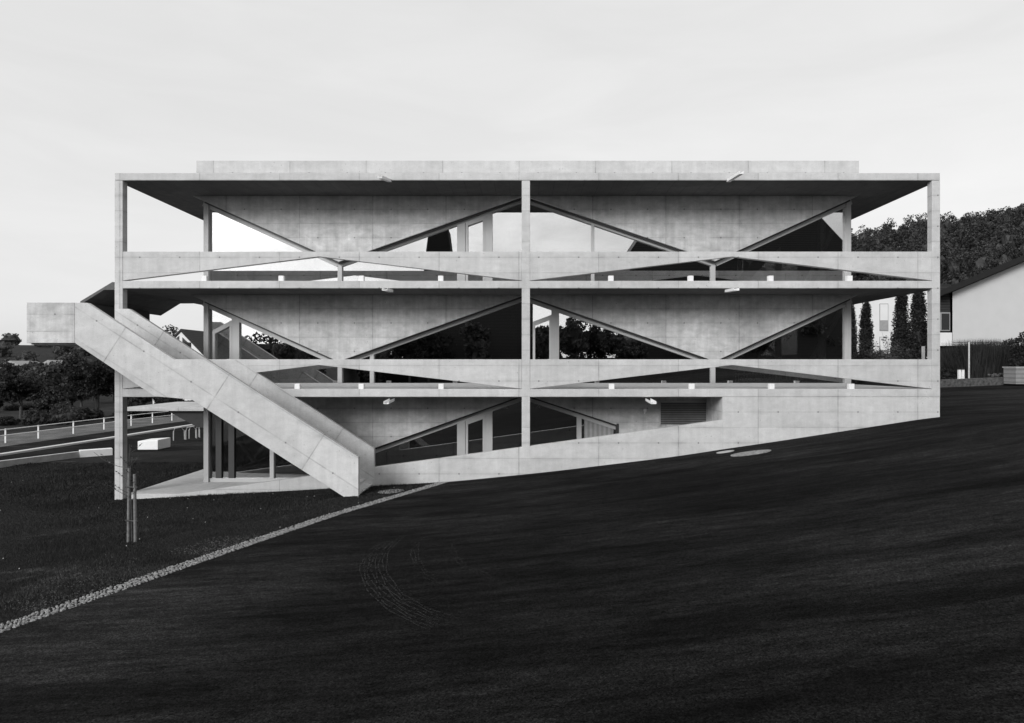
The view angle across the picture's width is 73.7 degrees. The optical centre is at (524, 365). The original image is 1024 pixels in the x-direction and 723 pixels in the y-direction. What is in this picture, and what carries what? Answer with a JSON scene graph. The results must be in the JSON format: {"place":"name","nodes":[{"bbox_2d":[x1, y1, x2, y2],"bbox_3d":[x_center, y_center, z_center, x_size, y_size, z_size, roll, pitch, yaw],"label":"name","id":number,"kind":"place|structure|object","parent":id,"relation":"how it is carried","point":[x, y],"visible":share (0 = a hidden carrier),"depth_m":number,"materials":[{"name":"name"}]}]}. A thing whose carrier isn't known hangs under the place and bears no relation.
{"place":"outdoors","nodes":[
{"label":"outdoors","id":0,"kind":"place"},
{"bbox_2d":[0,415,184,446],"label":"verge","id":1,"kind":"structure","parent":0,"point":[22,438],"depth_m":47.72,"materials":[{"name":"grey"}]},
{"bbox_2d":[0,411,173,442],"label":"railing","id":2,"kind":"object","parent":1,"relation":"on","point":[104,422],"visible":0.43,"depth_m":46.60,"materials":[{"name":"silver metal"}]},
{"bbox_2d":[0,421,189,452],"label":"side road","id":3,"kind":"structure","parent":0,"point":[65,440],"depth_m":42.88,"materials":[{"name":"black asphalt"}]},
{"bbox_2d":[0,424,193,455],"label":"road kerb","id":4,"kind":"structure","parent":3,"relation":"on","point":[66,444],"depth_m":39.78,"materials":[{"name":"grey concrete"}]},
{"bbox_2d":[0,449,203,500],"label":"side lawn","id":5,"kind":"structure","parent":0,"point":[181,456],"depth_m":31.75,"materials":[{"name":"grass"}]},
{"bbox_2d":[0,451,79,467],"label":"wall","id":6,"kind":"structure","parent":5,"relation":"on","point":[42,458],"depth_m":31.89,"materials":[{"name":"concrete"}]},
{"bbox_2d":[79,448,112,457],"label":"bench block","id":7,"kind":"structure","parent":5,"relation":"on","point":[98,452],"depth_m":34.03,"materials":[{"name":"grey concrete"}]},
{"bbox_2d":[138,437,169,449],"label":"bench block","id":8,"kind":"structure","parent":5,"relation":"on","point":[155,444],"depth_m":36.20,"materials":[{"name":"white concrete"}]},
{"bbox_2d":[0,426,203,459],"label":"path","id":9,"kind":"structure","parent":0,"point":[179,442],"depth_m":39.11,"materials":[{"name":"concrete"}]},
{"bbox_2d":[173,426,199,440],"bbox_3d":[-20.433,4.106,42.253,0.577,0.812,2.821,0,0,16],"label":"bicycle rack","id":10,"kind":"object","parent":9,"relation":"on","point":[189,432],"visible":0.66,"depth_m":41.81,"materials":[{"name":"grey metal"}]},
{"bbox_2d":[0,461,436,627],"bbox_3d":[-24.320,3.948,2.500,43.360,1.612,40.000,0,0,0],"label":"lawn","id":11,"kind":"structure","parent":0,"point":[23,569],"depth_m":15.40,"materials":[{"name":"black plant"}]},
{"bbox_2d":[95,443,144,541],"bbox_3d":[-8.916,2.813,15.044,1.101,2.224,0.693,0,0,0],"label":"young tree","id":12,"kind":"object","parent":11,"relation":"on","point":[131,520],"visible":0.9,"depth_m":14.99,"materials":[{"name":"black plant"}]},
{"bbox_2d":[133,474,136,541],"bbox_3d":[-8.523,3.175,14.950,0.083,1.601,0.070,0,0,0],"label":"wooden stake","id":13,"kind":"object","parent":11,"relation":"on","point":[135,509],"visible":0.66,"depth_m":14.92,"materials":[{"name":"grey wood"}]},
{"bbox_2d":[378,489,403,493],"bbox_3d":[-4.078,3.845,20.900,0.800,0.072,0.840,0,0,0],"label":"manhole cover","id":14,"kind":"object","parent":11,"relation":"on","point":[391,491],"visible":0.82,"depth_m":20.91,"materials":[{"name":"metal"}]},
{"bbox_2d":[0,243,1018,629],"bbox_3d":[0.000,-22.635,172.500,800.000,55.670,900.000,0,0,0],"label":"terrain","id":15,"kind":"structure","parent":0,"point":[106,403],"depth_m":76.67,"materials":[{"name":"black plant"}]},
{"bbox_2d":[0,396,9,407],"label":"broadleaf tree","id":16,"kind":"object","parent":15,"relation":"on","point":[2,402],"visible":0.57,"depth_m":72.03,"materials":[{"name":"black plant"}]},
{"bbox_2d":[0,361,20,377],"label":"broadleaf tree","id":17,"kind":"object","parent":15,"relation":"on","point":[6,366],"visible":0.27,"depth_m":95.25,"materials":[{"name":"black plant"}]},
{"bbox_2d":[0,415,20,425],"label":"shrub","id":18,"kind":"object","parent":15,"relation":"on","point":[7,420],"visible":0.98,"depth_m":53.69,"materials":[{"name":"black plant"}]},
{"bbox_2d":[3,404,35,410],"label":"shrub","id":19,"kind":"object","parent":15,"relation":"on","point":[15,407],"visible":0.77,"depth_m":74.34,"materials":[{"name":"black plant"}]},
{"bbox_2d":[8,361,38,365],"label":"distant house","id":20,"kind":"structure","parent":15,"relation":"on","point":[20,363],"depth_m":150.99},
{"bbox_2d":[0,372,52,420],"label":"broadleaf tree","id":21,"kind":"object","parent":15,"relation":"on","point":[13,388],"visible":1,"depth_m":57.04,"materials":[{"name":"black plant"}]},
{"bbox_2d":[18,361,41,381],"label":"broadleaf tree","id":22,"kind":"object","parent":15,"relation":"on","point":[28,369],"visible":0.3,"depth_m":104.32,"materials":[{"name":"black plant"}]},
{"bbox_2d":[20,360,47,370],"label":"broadleaf tree","id":23,"kind":"object","parent":15,"relation":"on","point":[41,364],"visible":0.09,"depth_m":129.12,"materials":[{"name":"black plant"}]},
{"bbox_2d":[24,387,51,403],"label":"broadleaf tree","id":24,"kind":"object","parent":15,"relation":"on","point":[36,396],"visible":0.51,"depth_m":87.51,"materials":[{"name":"black plant"}]},
{"bbox_2d":[0,333,93,365],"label":"distant woods","id":25,"kind":"object","parent":15,"relation":"on","point":[14,339],"visible":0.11,"depth_m":237.78,"materials":[{"name":"black plant"}]},
{"bbox_2d":[33,395,62,412],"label":"broadleaf tree","id":26,"kind":"object","parent":15,"relation":"on","point":[44,402],"visible":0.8,"depth_m":65.53,"materials":[{"name":"black plant"}]},
{"bbox_2d":[21,408,79,425],"bbox_3d":[-37.648,4.075,53.964,4.576,1.412,1.288,0,0,0],"label":"hedge","id":27,"kind":"object","parent":15,"relation":"on","point":[45,417],"visible":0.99,"depth_m":53.72,"materials":[{"name":"black plant"}]},
{"bbox_2d":[33,359,68,392],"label":"broadleaf tree","id":28,"kind":"object","parent":15,"relation":"on","point":[47,372],"visible":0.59,"depth_m":82.25,"materials":[{"name":"black plant"}]},
{"bbox_2d":[43,360,61,364],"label":"distant house","id":29,"kind":"structure","parent":15,"relation":"on","point":[49,361],"depth_m":159.50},
{"bbox_2d":[45,385,66,394],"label":"broadleaf tree","id":30,"kind":"object","parent":15,"relation":"on","point":[51,393],"visible":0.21,"depth_m":94.77,"materials":[{"name":"black plant"}]},
{"bbox_2d":[48,401,83,412],"bbox_3d":[-39.084,3.957,58.070,2.671,1.933,1.941,0,0,0],"label":"shrub","id":31,"kind":"object","parent":15,"relation":"on","point":[65,406],"visible":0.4,"depth_m":57.79,"materials":[{"name":"black plant"}]},
{"bbox_2d":[56,391,77,404],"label":"broadleaf tree","id":32,"kind":"object","parent":15,"relation":"on","point":[70,396],"visible":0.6,"depth_m":74.65,"materials":[{"name":"black plant"}]},
{"bbox_2d":[64,384,90,406],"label":"broadleaf tree","id":33,"kind":"object","parent":15,"relation":"on","point":[79,395],"visible":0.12,"depth_m":79.08,"materials":[{"name":"black plant"}]},
{"bbox_2d":[76,412,90,421],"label":"shrub","id":34,"kind":"object","parent":15,"relation":"on","point":[82,416],"visible":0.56,"depth_m":56.71,"materials":[{"name":"black plant"}]},
{"bbox_2d":[55,352,114,410],"bbox_3d":[-39.073,1.663,61.970,6.214,6.465,6.337,0,0,0],"label":"broadleaf tree","id":35,"kind":"object","parent":15,"relation":"on","point":[92,376],"visible":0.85,"depth_m":60.55,"materials":[{"name":"black plant"}]},
{"bbox_2d":[80,407,103,418],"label":"shrub","id":36,"kind":"object","parent":15,"relation":"on","point":[99,413],"visible":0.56,"depth_m":59.63,"materials":[{"name":"black plant"}]},
{"bbox_2d":[108,412,130,418],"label":"shrub","id":37,"kind":"object","parent":15,"relation":"on","point":[113,415],"visible":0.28,"depth_m":59.69,"materials":[{"name":"black plant"}]},
{"bbox_2d":[127,468,130,541],"bbox_3d":[-8.693,3.115,15.000,0.080,1.721,0.070,0,0,0],"label":"wooden stake","id":38,"kind":"object","parent":15,"relation":"on","point":[128,501],"visible":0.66,"depth_m":14.97,"materials":[{"name":"grey wood"}]},
{"bbox_2d":[127,397,143,418],"bbox_3d":[-34.433,3.804,59.990,1.864,2.085,1.911,0,0,31],"label":"broadleaf tree","id":39,"kind":"object","parent":15,"relation":"on","point":[132,401],"visible":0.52,"depth_m":59.74,"materials":[{"name":"black plant"}]},
{"bbox_2d":[127,387,157,404],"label":"broadleaf tree","id":40,"kind":"object","parent":15,"relation":"on","point":[144,400],"visible":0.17,"depth_m":65.14,"materials":[{"name":"black plant"}]},
{"bbox_2d":[135,411,170,417],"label":"shrub","id":41,"kind":"object","parent":15,"relation":"on","point":[161,414],"visible":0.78,"depth_m":61.34,"materials":[{"name":"black plant"}]},
{"bbox_2d":[153,397,184,403],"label":"broadleaf tree","id":42,"kind":"object","parent":15,"relation":"on","point":[158,400],"visible":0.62,"depth_m":70.95,"materials":[{"name":"black plant"}]},
{"bbox_2d":[162,324,177,335],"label":"broadleaf tree","id":43,"kind":"object","parent":15,"relation":"on","point":[174,332],"visible":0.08,"depth_m":109.63,"materials":[{"name":"grey plant"}]},
{"bbox_2d":[153,329,203,403],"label":"gabled house","id":44,"kind":"structure","parent":15,"relation":"on","point":[195,338],"depth_m":85.19,"materials":[{"name":"tile"}]},
{"bbox_2d":[27,161,939,499],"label":"concrete building","id":45,"kind":"structure","parent":15,"relation":"on","point":[369,323],"depth_m":24.34,"materials":[{"name":"concrete"}]},
{"bbox_2d":[210,309,239,358],"bbox_3d":[-10.974,-0.762,24.809,1.269,3.058,0.142,0,0,0],"label":"door","id":46,"kind":"structure","parent":45,"relation":"in","point":[224,331],"depth_m":24.86,"materials":[{"name":"metal"}]},
{"bbox_2d":[209,412,274,481],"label":"window","id":47,"kind":"structure","parent":45,"relation":"in","point":[254,462],"depth_m":24.86,"materials":[{"name":"glass"}]},
{"bbox_2d":[210,210,342,280],"bbox_3d":[-9.112,-4.356,24.814,4.995,3.108,0.132,0,0,0],"label":"window","id":48,"kind":"structure","parent":45,"relation":"in","point":[227,234],"depth_m":24.86,"materials":[{"name":"glass"}]},
{"bbox_2d":[272,453,308,479],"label":"window","id":49,"kind":"structure","parent":45,"relation":"in","point":[284,469],"depth_m":24.86,"materials":[{"name":"glass"}]},
{"bbox_2d":[240,323,342,386],"bbox_3d":[-8.546,-0.508,24.814,3.863,2.549,0.132,0,0,0],"label":"window","id":50,"kind":"structure","parent":45,"relation":"in","point":[254,344],"depth_m":24.86,"materials":[{"name":"glass"}]},
{"bbox_2d":[340,351,373,386],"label":"window","id":51,"kind":"structure","parent":45,"relation":"in","point":[351,377],"depth_m":24.86,"materials":[{"name":"glass"}]},
{"bbox_2d":[343,220,464,280],"bbox_3d":[-4.419,-4.055,24.814,4.549,2.506,0.132,0,0,0],"label":"window","id":52,"kind":"structure","parent":45,"relation":"in","point":[452,239],"depth_m":24.86,"materials":[{"name":"glass"}]},
{"bbox_2d":[375,418,464,465],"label":"window","id":53,"kind":"structure","parent":45,"relation":"in","point":[449,441],"depth_m":24.86,"materials":[{"name":"glass"}]},
{"bbox_2d":[372,302,521,386],"bbox_3d":[-2.765,-0.867,24.821,5.530,3.268,0.118,0,0,0],"label":"window","id":54,"kind":"structure","parent":45,"relation":"in","point":[497,334],"depth_m":24.86,"materials":[{"name":"glass"}]},
{"bbox_2d":[465,211,492,280],"bbox_3d":[-1.724,-4.228,24.809,1.135,2.852,0.142,0,0,0],"label":"door","id":55,"kind":"structure","parent":45,"relation":"in","point":[478,231],"depth_m":24.80,"materials":[{"name":"glass"}]},
{"bbox_2d":[465,408,492,453],"bbox_3d":[-1.724,2.882,24.809,1.135,2.672,0.142,0,0,0],"label":"door","id":56,"kind":"structure","parent":45,"relation":"in","point":[478,430],"depth_m":24.80,"materials":[{"name":"metal"}]},
{"bbox_2d":[493,203,521,280],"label":"window","id":57,"kind":"structure","parent":45,"relation":"in","point":[507,223],"depth_m":24.86,"materials":[{"name":"glass"}]},
{"bbox_2d":[493,401,521,449],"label":"window","id":58,"kind":"structure","parent":45,"relation":"in","point":[507,421],"depth_m":24.86,"materials":[{"name":"glass"}]},
{"bbox_2d":[530,303,558,386],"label":"window","id":59,"kind":"structure","parent":45,"relation":"in","point":[544,322],"depth_m":24.86,"materials":[{"name":"glass"}]},
{"bbox_2d":[530,402,581,444],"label":"window","id":60,"kind":"structure","parent":45,"relation":"in","point":[547,425],"depth_m":24.86,"materials":[{"name":"glass"}]},
{"bbox_2d":[530,204,593,280],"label":"window","id":61,"kind":"structure","parent":45,"relation":"in","point":[550,231],"depth_m":24.86,"materials":[{"name":"glass"}]},
{"bbox_2d":[582,419,614,437],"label":"window","id":62,"kind":"structure","parent":45,"relation":"in","point":[582,419],"depth_m":24.86,"materials":[{"name":"glass"}]},
{"bbox_2d":[555,313,714,386],"bbox_3d":[4.027,-0.673,24.814,5.804,2.879,0.132,0,0,0],"label":"window","id":63,"kind":"structure","parent":45,"relation":"in","point":[578,339],"depth_m":24.86,"materials":[{"name":"glass"}]},
{"bbox_2d":[594,226,714,280],"bbox_3d":[4.708,-4.022,24.814,4.443,2.439,0.132,0,0,0],"label":"window","id":64,"kind":"structure","parent":45,"relation":"in","point":[604,240],"depth_m":24.86,"materials":[{"name":"glass"}]},
{"bbox_2d":[713,307,845,386],"bbox_3d":[9.341,-0.810,24.821,4.974,3.153,0.118,0,0,0],"label":"window","id":65,"kind":"structure","parent":45,"relation":"in","point":[824,337],"depth_m":24.86,"materials":[{"name":"glass"}]},
{"bbox_2d":[715,208,844,280],"bbox_3d":[9.341,-4.438,24.870,4.974,3.077,0.020,0,0,0],"label":"window","id":66,"kind":"structure","parent":45,"relation":"in","point":[826,234],"depth_m":24.86,"materials":[{"name":"glass"}]},
{"bbox_2d":[851,305,858,379],"bbox_3d":[24.830,-1.639,51.992,1.485,6.806,1.387,0,0,0],"label":"cypress tree","id":67,"kind":"object","parent":15,"relation":"on","point":[854,343],"visible":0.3,"depth_m":51.71,"materials":[{"name":"black plant"}]},
{"bbox_2d":[851,349,873,383],"bbox_3d":[22.188,0.123,44.848,1.783,2.402,1.823,0,0,11],"label":"shrub","id":68,"kind":"object","parent":15,"relation":"on","point":[861,356],"visible":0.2,"depth_m":44.72,"materials":[{"name":"black plant"}]},
{"bbox_2d":[857,302,874,381],"bbox_3d":[25.043,-1.801,50.019,1.364,6.860,1.378,0,0,-42],"label":"cypress tree","id":69,"kind":"object","parent":15,"relation":"on","point":[866,336],"visible":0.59,"depth_m":49.78,"materials":[{"name":"black plant"}]},
{"bbox_2d":[863,348,890,358],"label":"shrub","id":70,"kind":"object","parent":15,"relation":"on","point":[878,355],"visible":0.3,"depth_m":45.70,"materials":[{"name":"black plant"}]},
{"bbox_2d":[868,334,904,352],"bbox_3d":[25.349,-0.910,47.513,2.870,3.237,0.542,0,0,0],"label":"slender shrub","id":71,"kind":"object","parent":15,"relation":"on","point":[888,349],"visible":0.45,"depth_m":47.48,"materials":[{"name":"grey plant"}]},
{"bbox_2d":[884,345,909,358],"bbox_3d":[25.415,-0.061,46.525,2.995,2.734,1.836,0,0,0],"label":"shrub","id":72,"kind":"object","parent":15,"relation":"on","point":[894,352],"visible":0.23,"depth_m":46.16,"materials":[{"name":"black plant"}]},
{"bbox_2d":[889,295,911,352],"bbox_3d":[26.563,-1.905,48.040,1.849,7.107,1.888,0,0,12],"label":"cypress tree","id":73,"kind":"object","parent":15,"relation":"on","point":[900,323],"visible":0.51,"depth_m":47.69,"materials":[{"name":"black plant"}]},
{"bbox_2d":[854,284,953,353],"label":"apartment building","id":74,"kind":"structure","parent":15,"relation":"on","point":[882,310],"depth_m":62.00,"materials":[{"name":"white paint"}]},
{"bbox_2d":[879,304,887,330],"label":"window","id":75,"kind":"structure","parent":74,"relation":"in","point":[883,308],"depth_m":61.93,"materials":[{"name":"white glass"}]},
{"bbox_2d":[879,337,887,353],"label":"window","id":76,"kind":"structure","parent":74,"relation":"in","point":[881,344],"depth_m":61.93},
{"bbox_2d":[908,304,911,327],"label":"window","id":77,"kind":"structure","parent":74,"relation":"in","point":[909,306],"depth_m":61.93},
{"bbox_2d":[895,349,926,358],"bbox_3d":[25.568,0.013,44.988,2.072,2.256,1.930,0,0,0],"label":"shrub","id":78,"kind":"object","parent":15,"relation":"on","point":[911,354],"visible":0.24,"depth_m":44.72,"materials":[{"name":"black plant"}]},
{"bbox_2d":[906,292,926,358],"bbox_3d":[27.176,-2.043,47.015,1.679,7.082,1.791,0,0,-18],"label":"cypress tree","id":79,"kind":"object","parent":15,"relation":"on","point":[917,338],"visible":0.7,"depth_m":46.72,"materials":[{"name":"black plant"}]},
{"bbox_2d":[922,346,924,358],"bbox_3d":[25.697,-0.026,43.975,0.134,2.453,0.150,0,0,0],"label":"fence post","id":80,"kind":"object","parent":15,"relation":"on","point":[923,352],"visible":0.36,"depth_m":43.90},
{"bbox_2d":[851,203,1023,283],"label":"forest","id":81,"kind":"object","parent":15,"relation":"on","point":[996,237],"visible":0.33,"depth_m":152.08,"materials":[{"name":"black plant"}]},
{"bbox_2d":[940,366,956,379],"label":"shrub","id":82,"kind":"object","parent":15,"relation":"on","point":[945,373],"visible":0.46,"depth_m":39.85,"materials":[{"name":"black plant"}]},
{"bbox_2d":[957,369,961,378],"bbox_3d":[24.852,0.495,39.000,0.180,0.640,0.180,0,0,0],"label":"garden light","id":83,"kind":"object","parent":15,"relation":"on","point":[958,373],"visible":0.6,"depth_m":38.93,"materials":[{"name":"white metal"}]},
{"bbox_2d":[968,342,969,377],"bbox_3d":[25.078,-0.068,38.500,0.083,2.537,0.083,0,0,22],"label":"fence post","id":84,"kind":"object","parent":15,"relation":"on","point":[968,359],"visible":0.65,"depth_m":38.47,"materials":[{"name":"white metal"}]},
{"bbox_2d":[940,377,1015,387],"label":"retaining wall","id":85,"kind":"structure","parent":15,"relation":"on","point":[991,381],"depth_m":38.10,"materials":[{"name":"grey concrete"}]},
{"bbox_2d":[940,337,1021,378],"bbox_3d":[26.640,-0.382,40.080,4.657,2.564,3.086,0,0,0],"label":"grass hedge","id":86,"kind":"object","parent":15,"relation":"on","point":[986,359],"depth_m":39.19,"materials":[{"name":"black plant"}]},
{"bbox_2d":[940,255,1023,371],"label":"white house","id":87,"kind":"structure","parent":15,"relation":"on","point":[988,304],"depth_m":42.50,"materials":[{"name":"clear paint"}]},
{"bbox_2d":[940,312,949,330],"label":"window","id":88,"kind":"structure","parent":87,"relation":"in","point":[944,316],"depth_m":42.60,"materials":[{"name":"grey glass"}]},
{"bbox_2d":[1000,331,1023,366],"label":"shrub","id":89,"kind":"object","parent":15,"relation":"on","point":[1019,362],"visible":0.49,"depth_m":39.03,"materials":[{"name":"black plant"}]},
{"bbox_2d":[0,412,1023,722],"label":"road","id":90,"kind":"structure","parent":0,"point":[874,574],"depth_m":8.36,"materials":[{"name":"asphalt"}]},
{"bbox_2d":[0,481,446,632],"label":"kerb","id":91,"kind":"structure","parent":90,"relation":"on","point":[48,612],"depth_m":12.29,"materials":[{"name":"grey stone"}]},
{"bbox_2d":[359,523,649,627],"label":"tyre marks","id":92,"kind":"object","parent":90,"relation":"on","point":[389,590],"visible":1,"depth_m":10.08},
{"bbox_2d":[717,450,733,452],"bbox_3d":[6.389,2.734,21.700,0.560,0.103,0.400,0,0,0],"label":"manhole cover","id":93,"kind":"object","parent":90,"relation":"on","point":[727,451],"visible":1,"depth_m":21.64,"materials":[{"name":"stone"}]},
{"bbox_2d":[730,450,770,455],"bbox_3d":[6.818,2.625,20.540,1.200,0.197,0.840,0,0,0],"label":"manhole cover","id":94,"kind":"object","parent":90,"relation":"on","point":[747,453],"visible":1,"depth_m":20.47,"materials":[{"name":"metal"}]},
{"bbox_2d":[0,0,1023,344],"label":"sky","id":95,"kind":"structure","parent":0,"point":[91,91],"materials":[{"name":"white"}]},
{"bbox_2d":[940,346,953,371],"bbox_3d":[26.264,-0.083,42.790,1.528,2.290,0.180,0,0,0],"label":"hedge","id":96,"kind":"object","parent":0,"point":[941,347],"depth_m":42.70,"materials":[{"name":"plant"}]},
{"bbox_2d":[940,384,1023,416],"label":"yard","id":97,"kind":"structure","parent":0,"point":[967,400],"depth_m":28.04,"materials":[{"name":"plant"}]},
{"bbox_2d":[1002,367,1023,383],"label":"timber box","id":98,"kind":"object","parent":97,"relation":"on","point":[1013,375],"visible":1,"depth_m":37.09,"materials":[{"name":"grey wood"}]}
]}

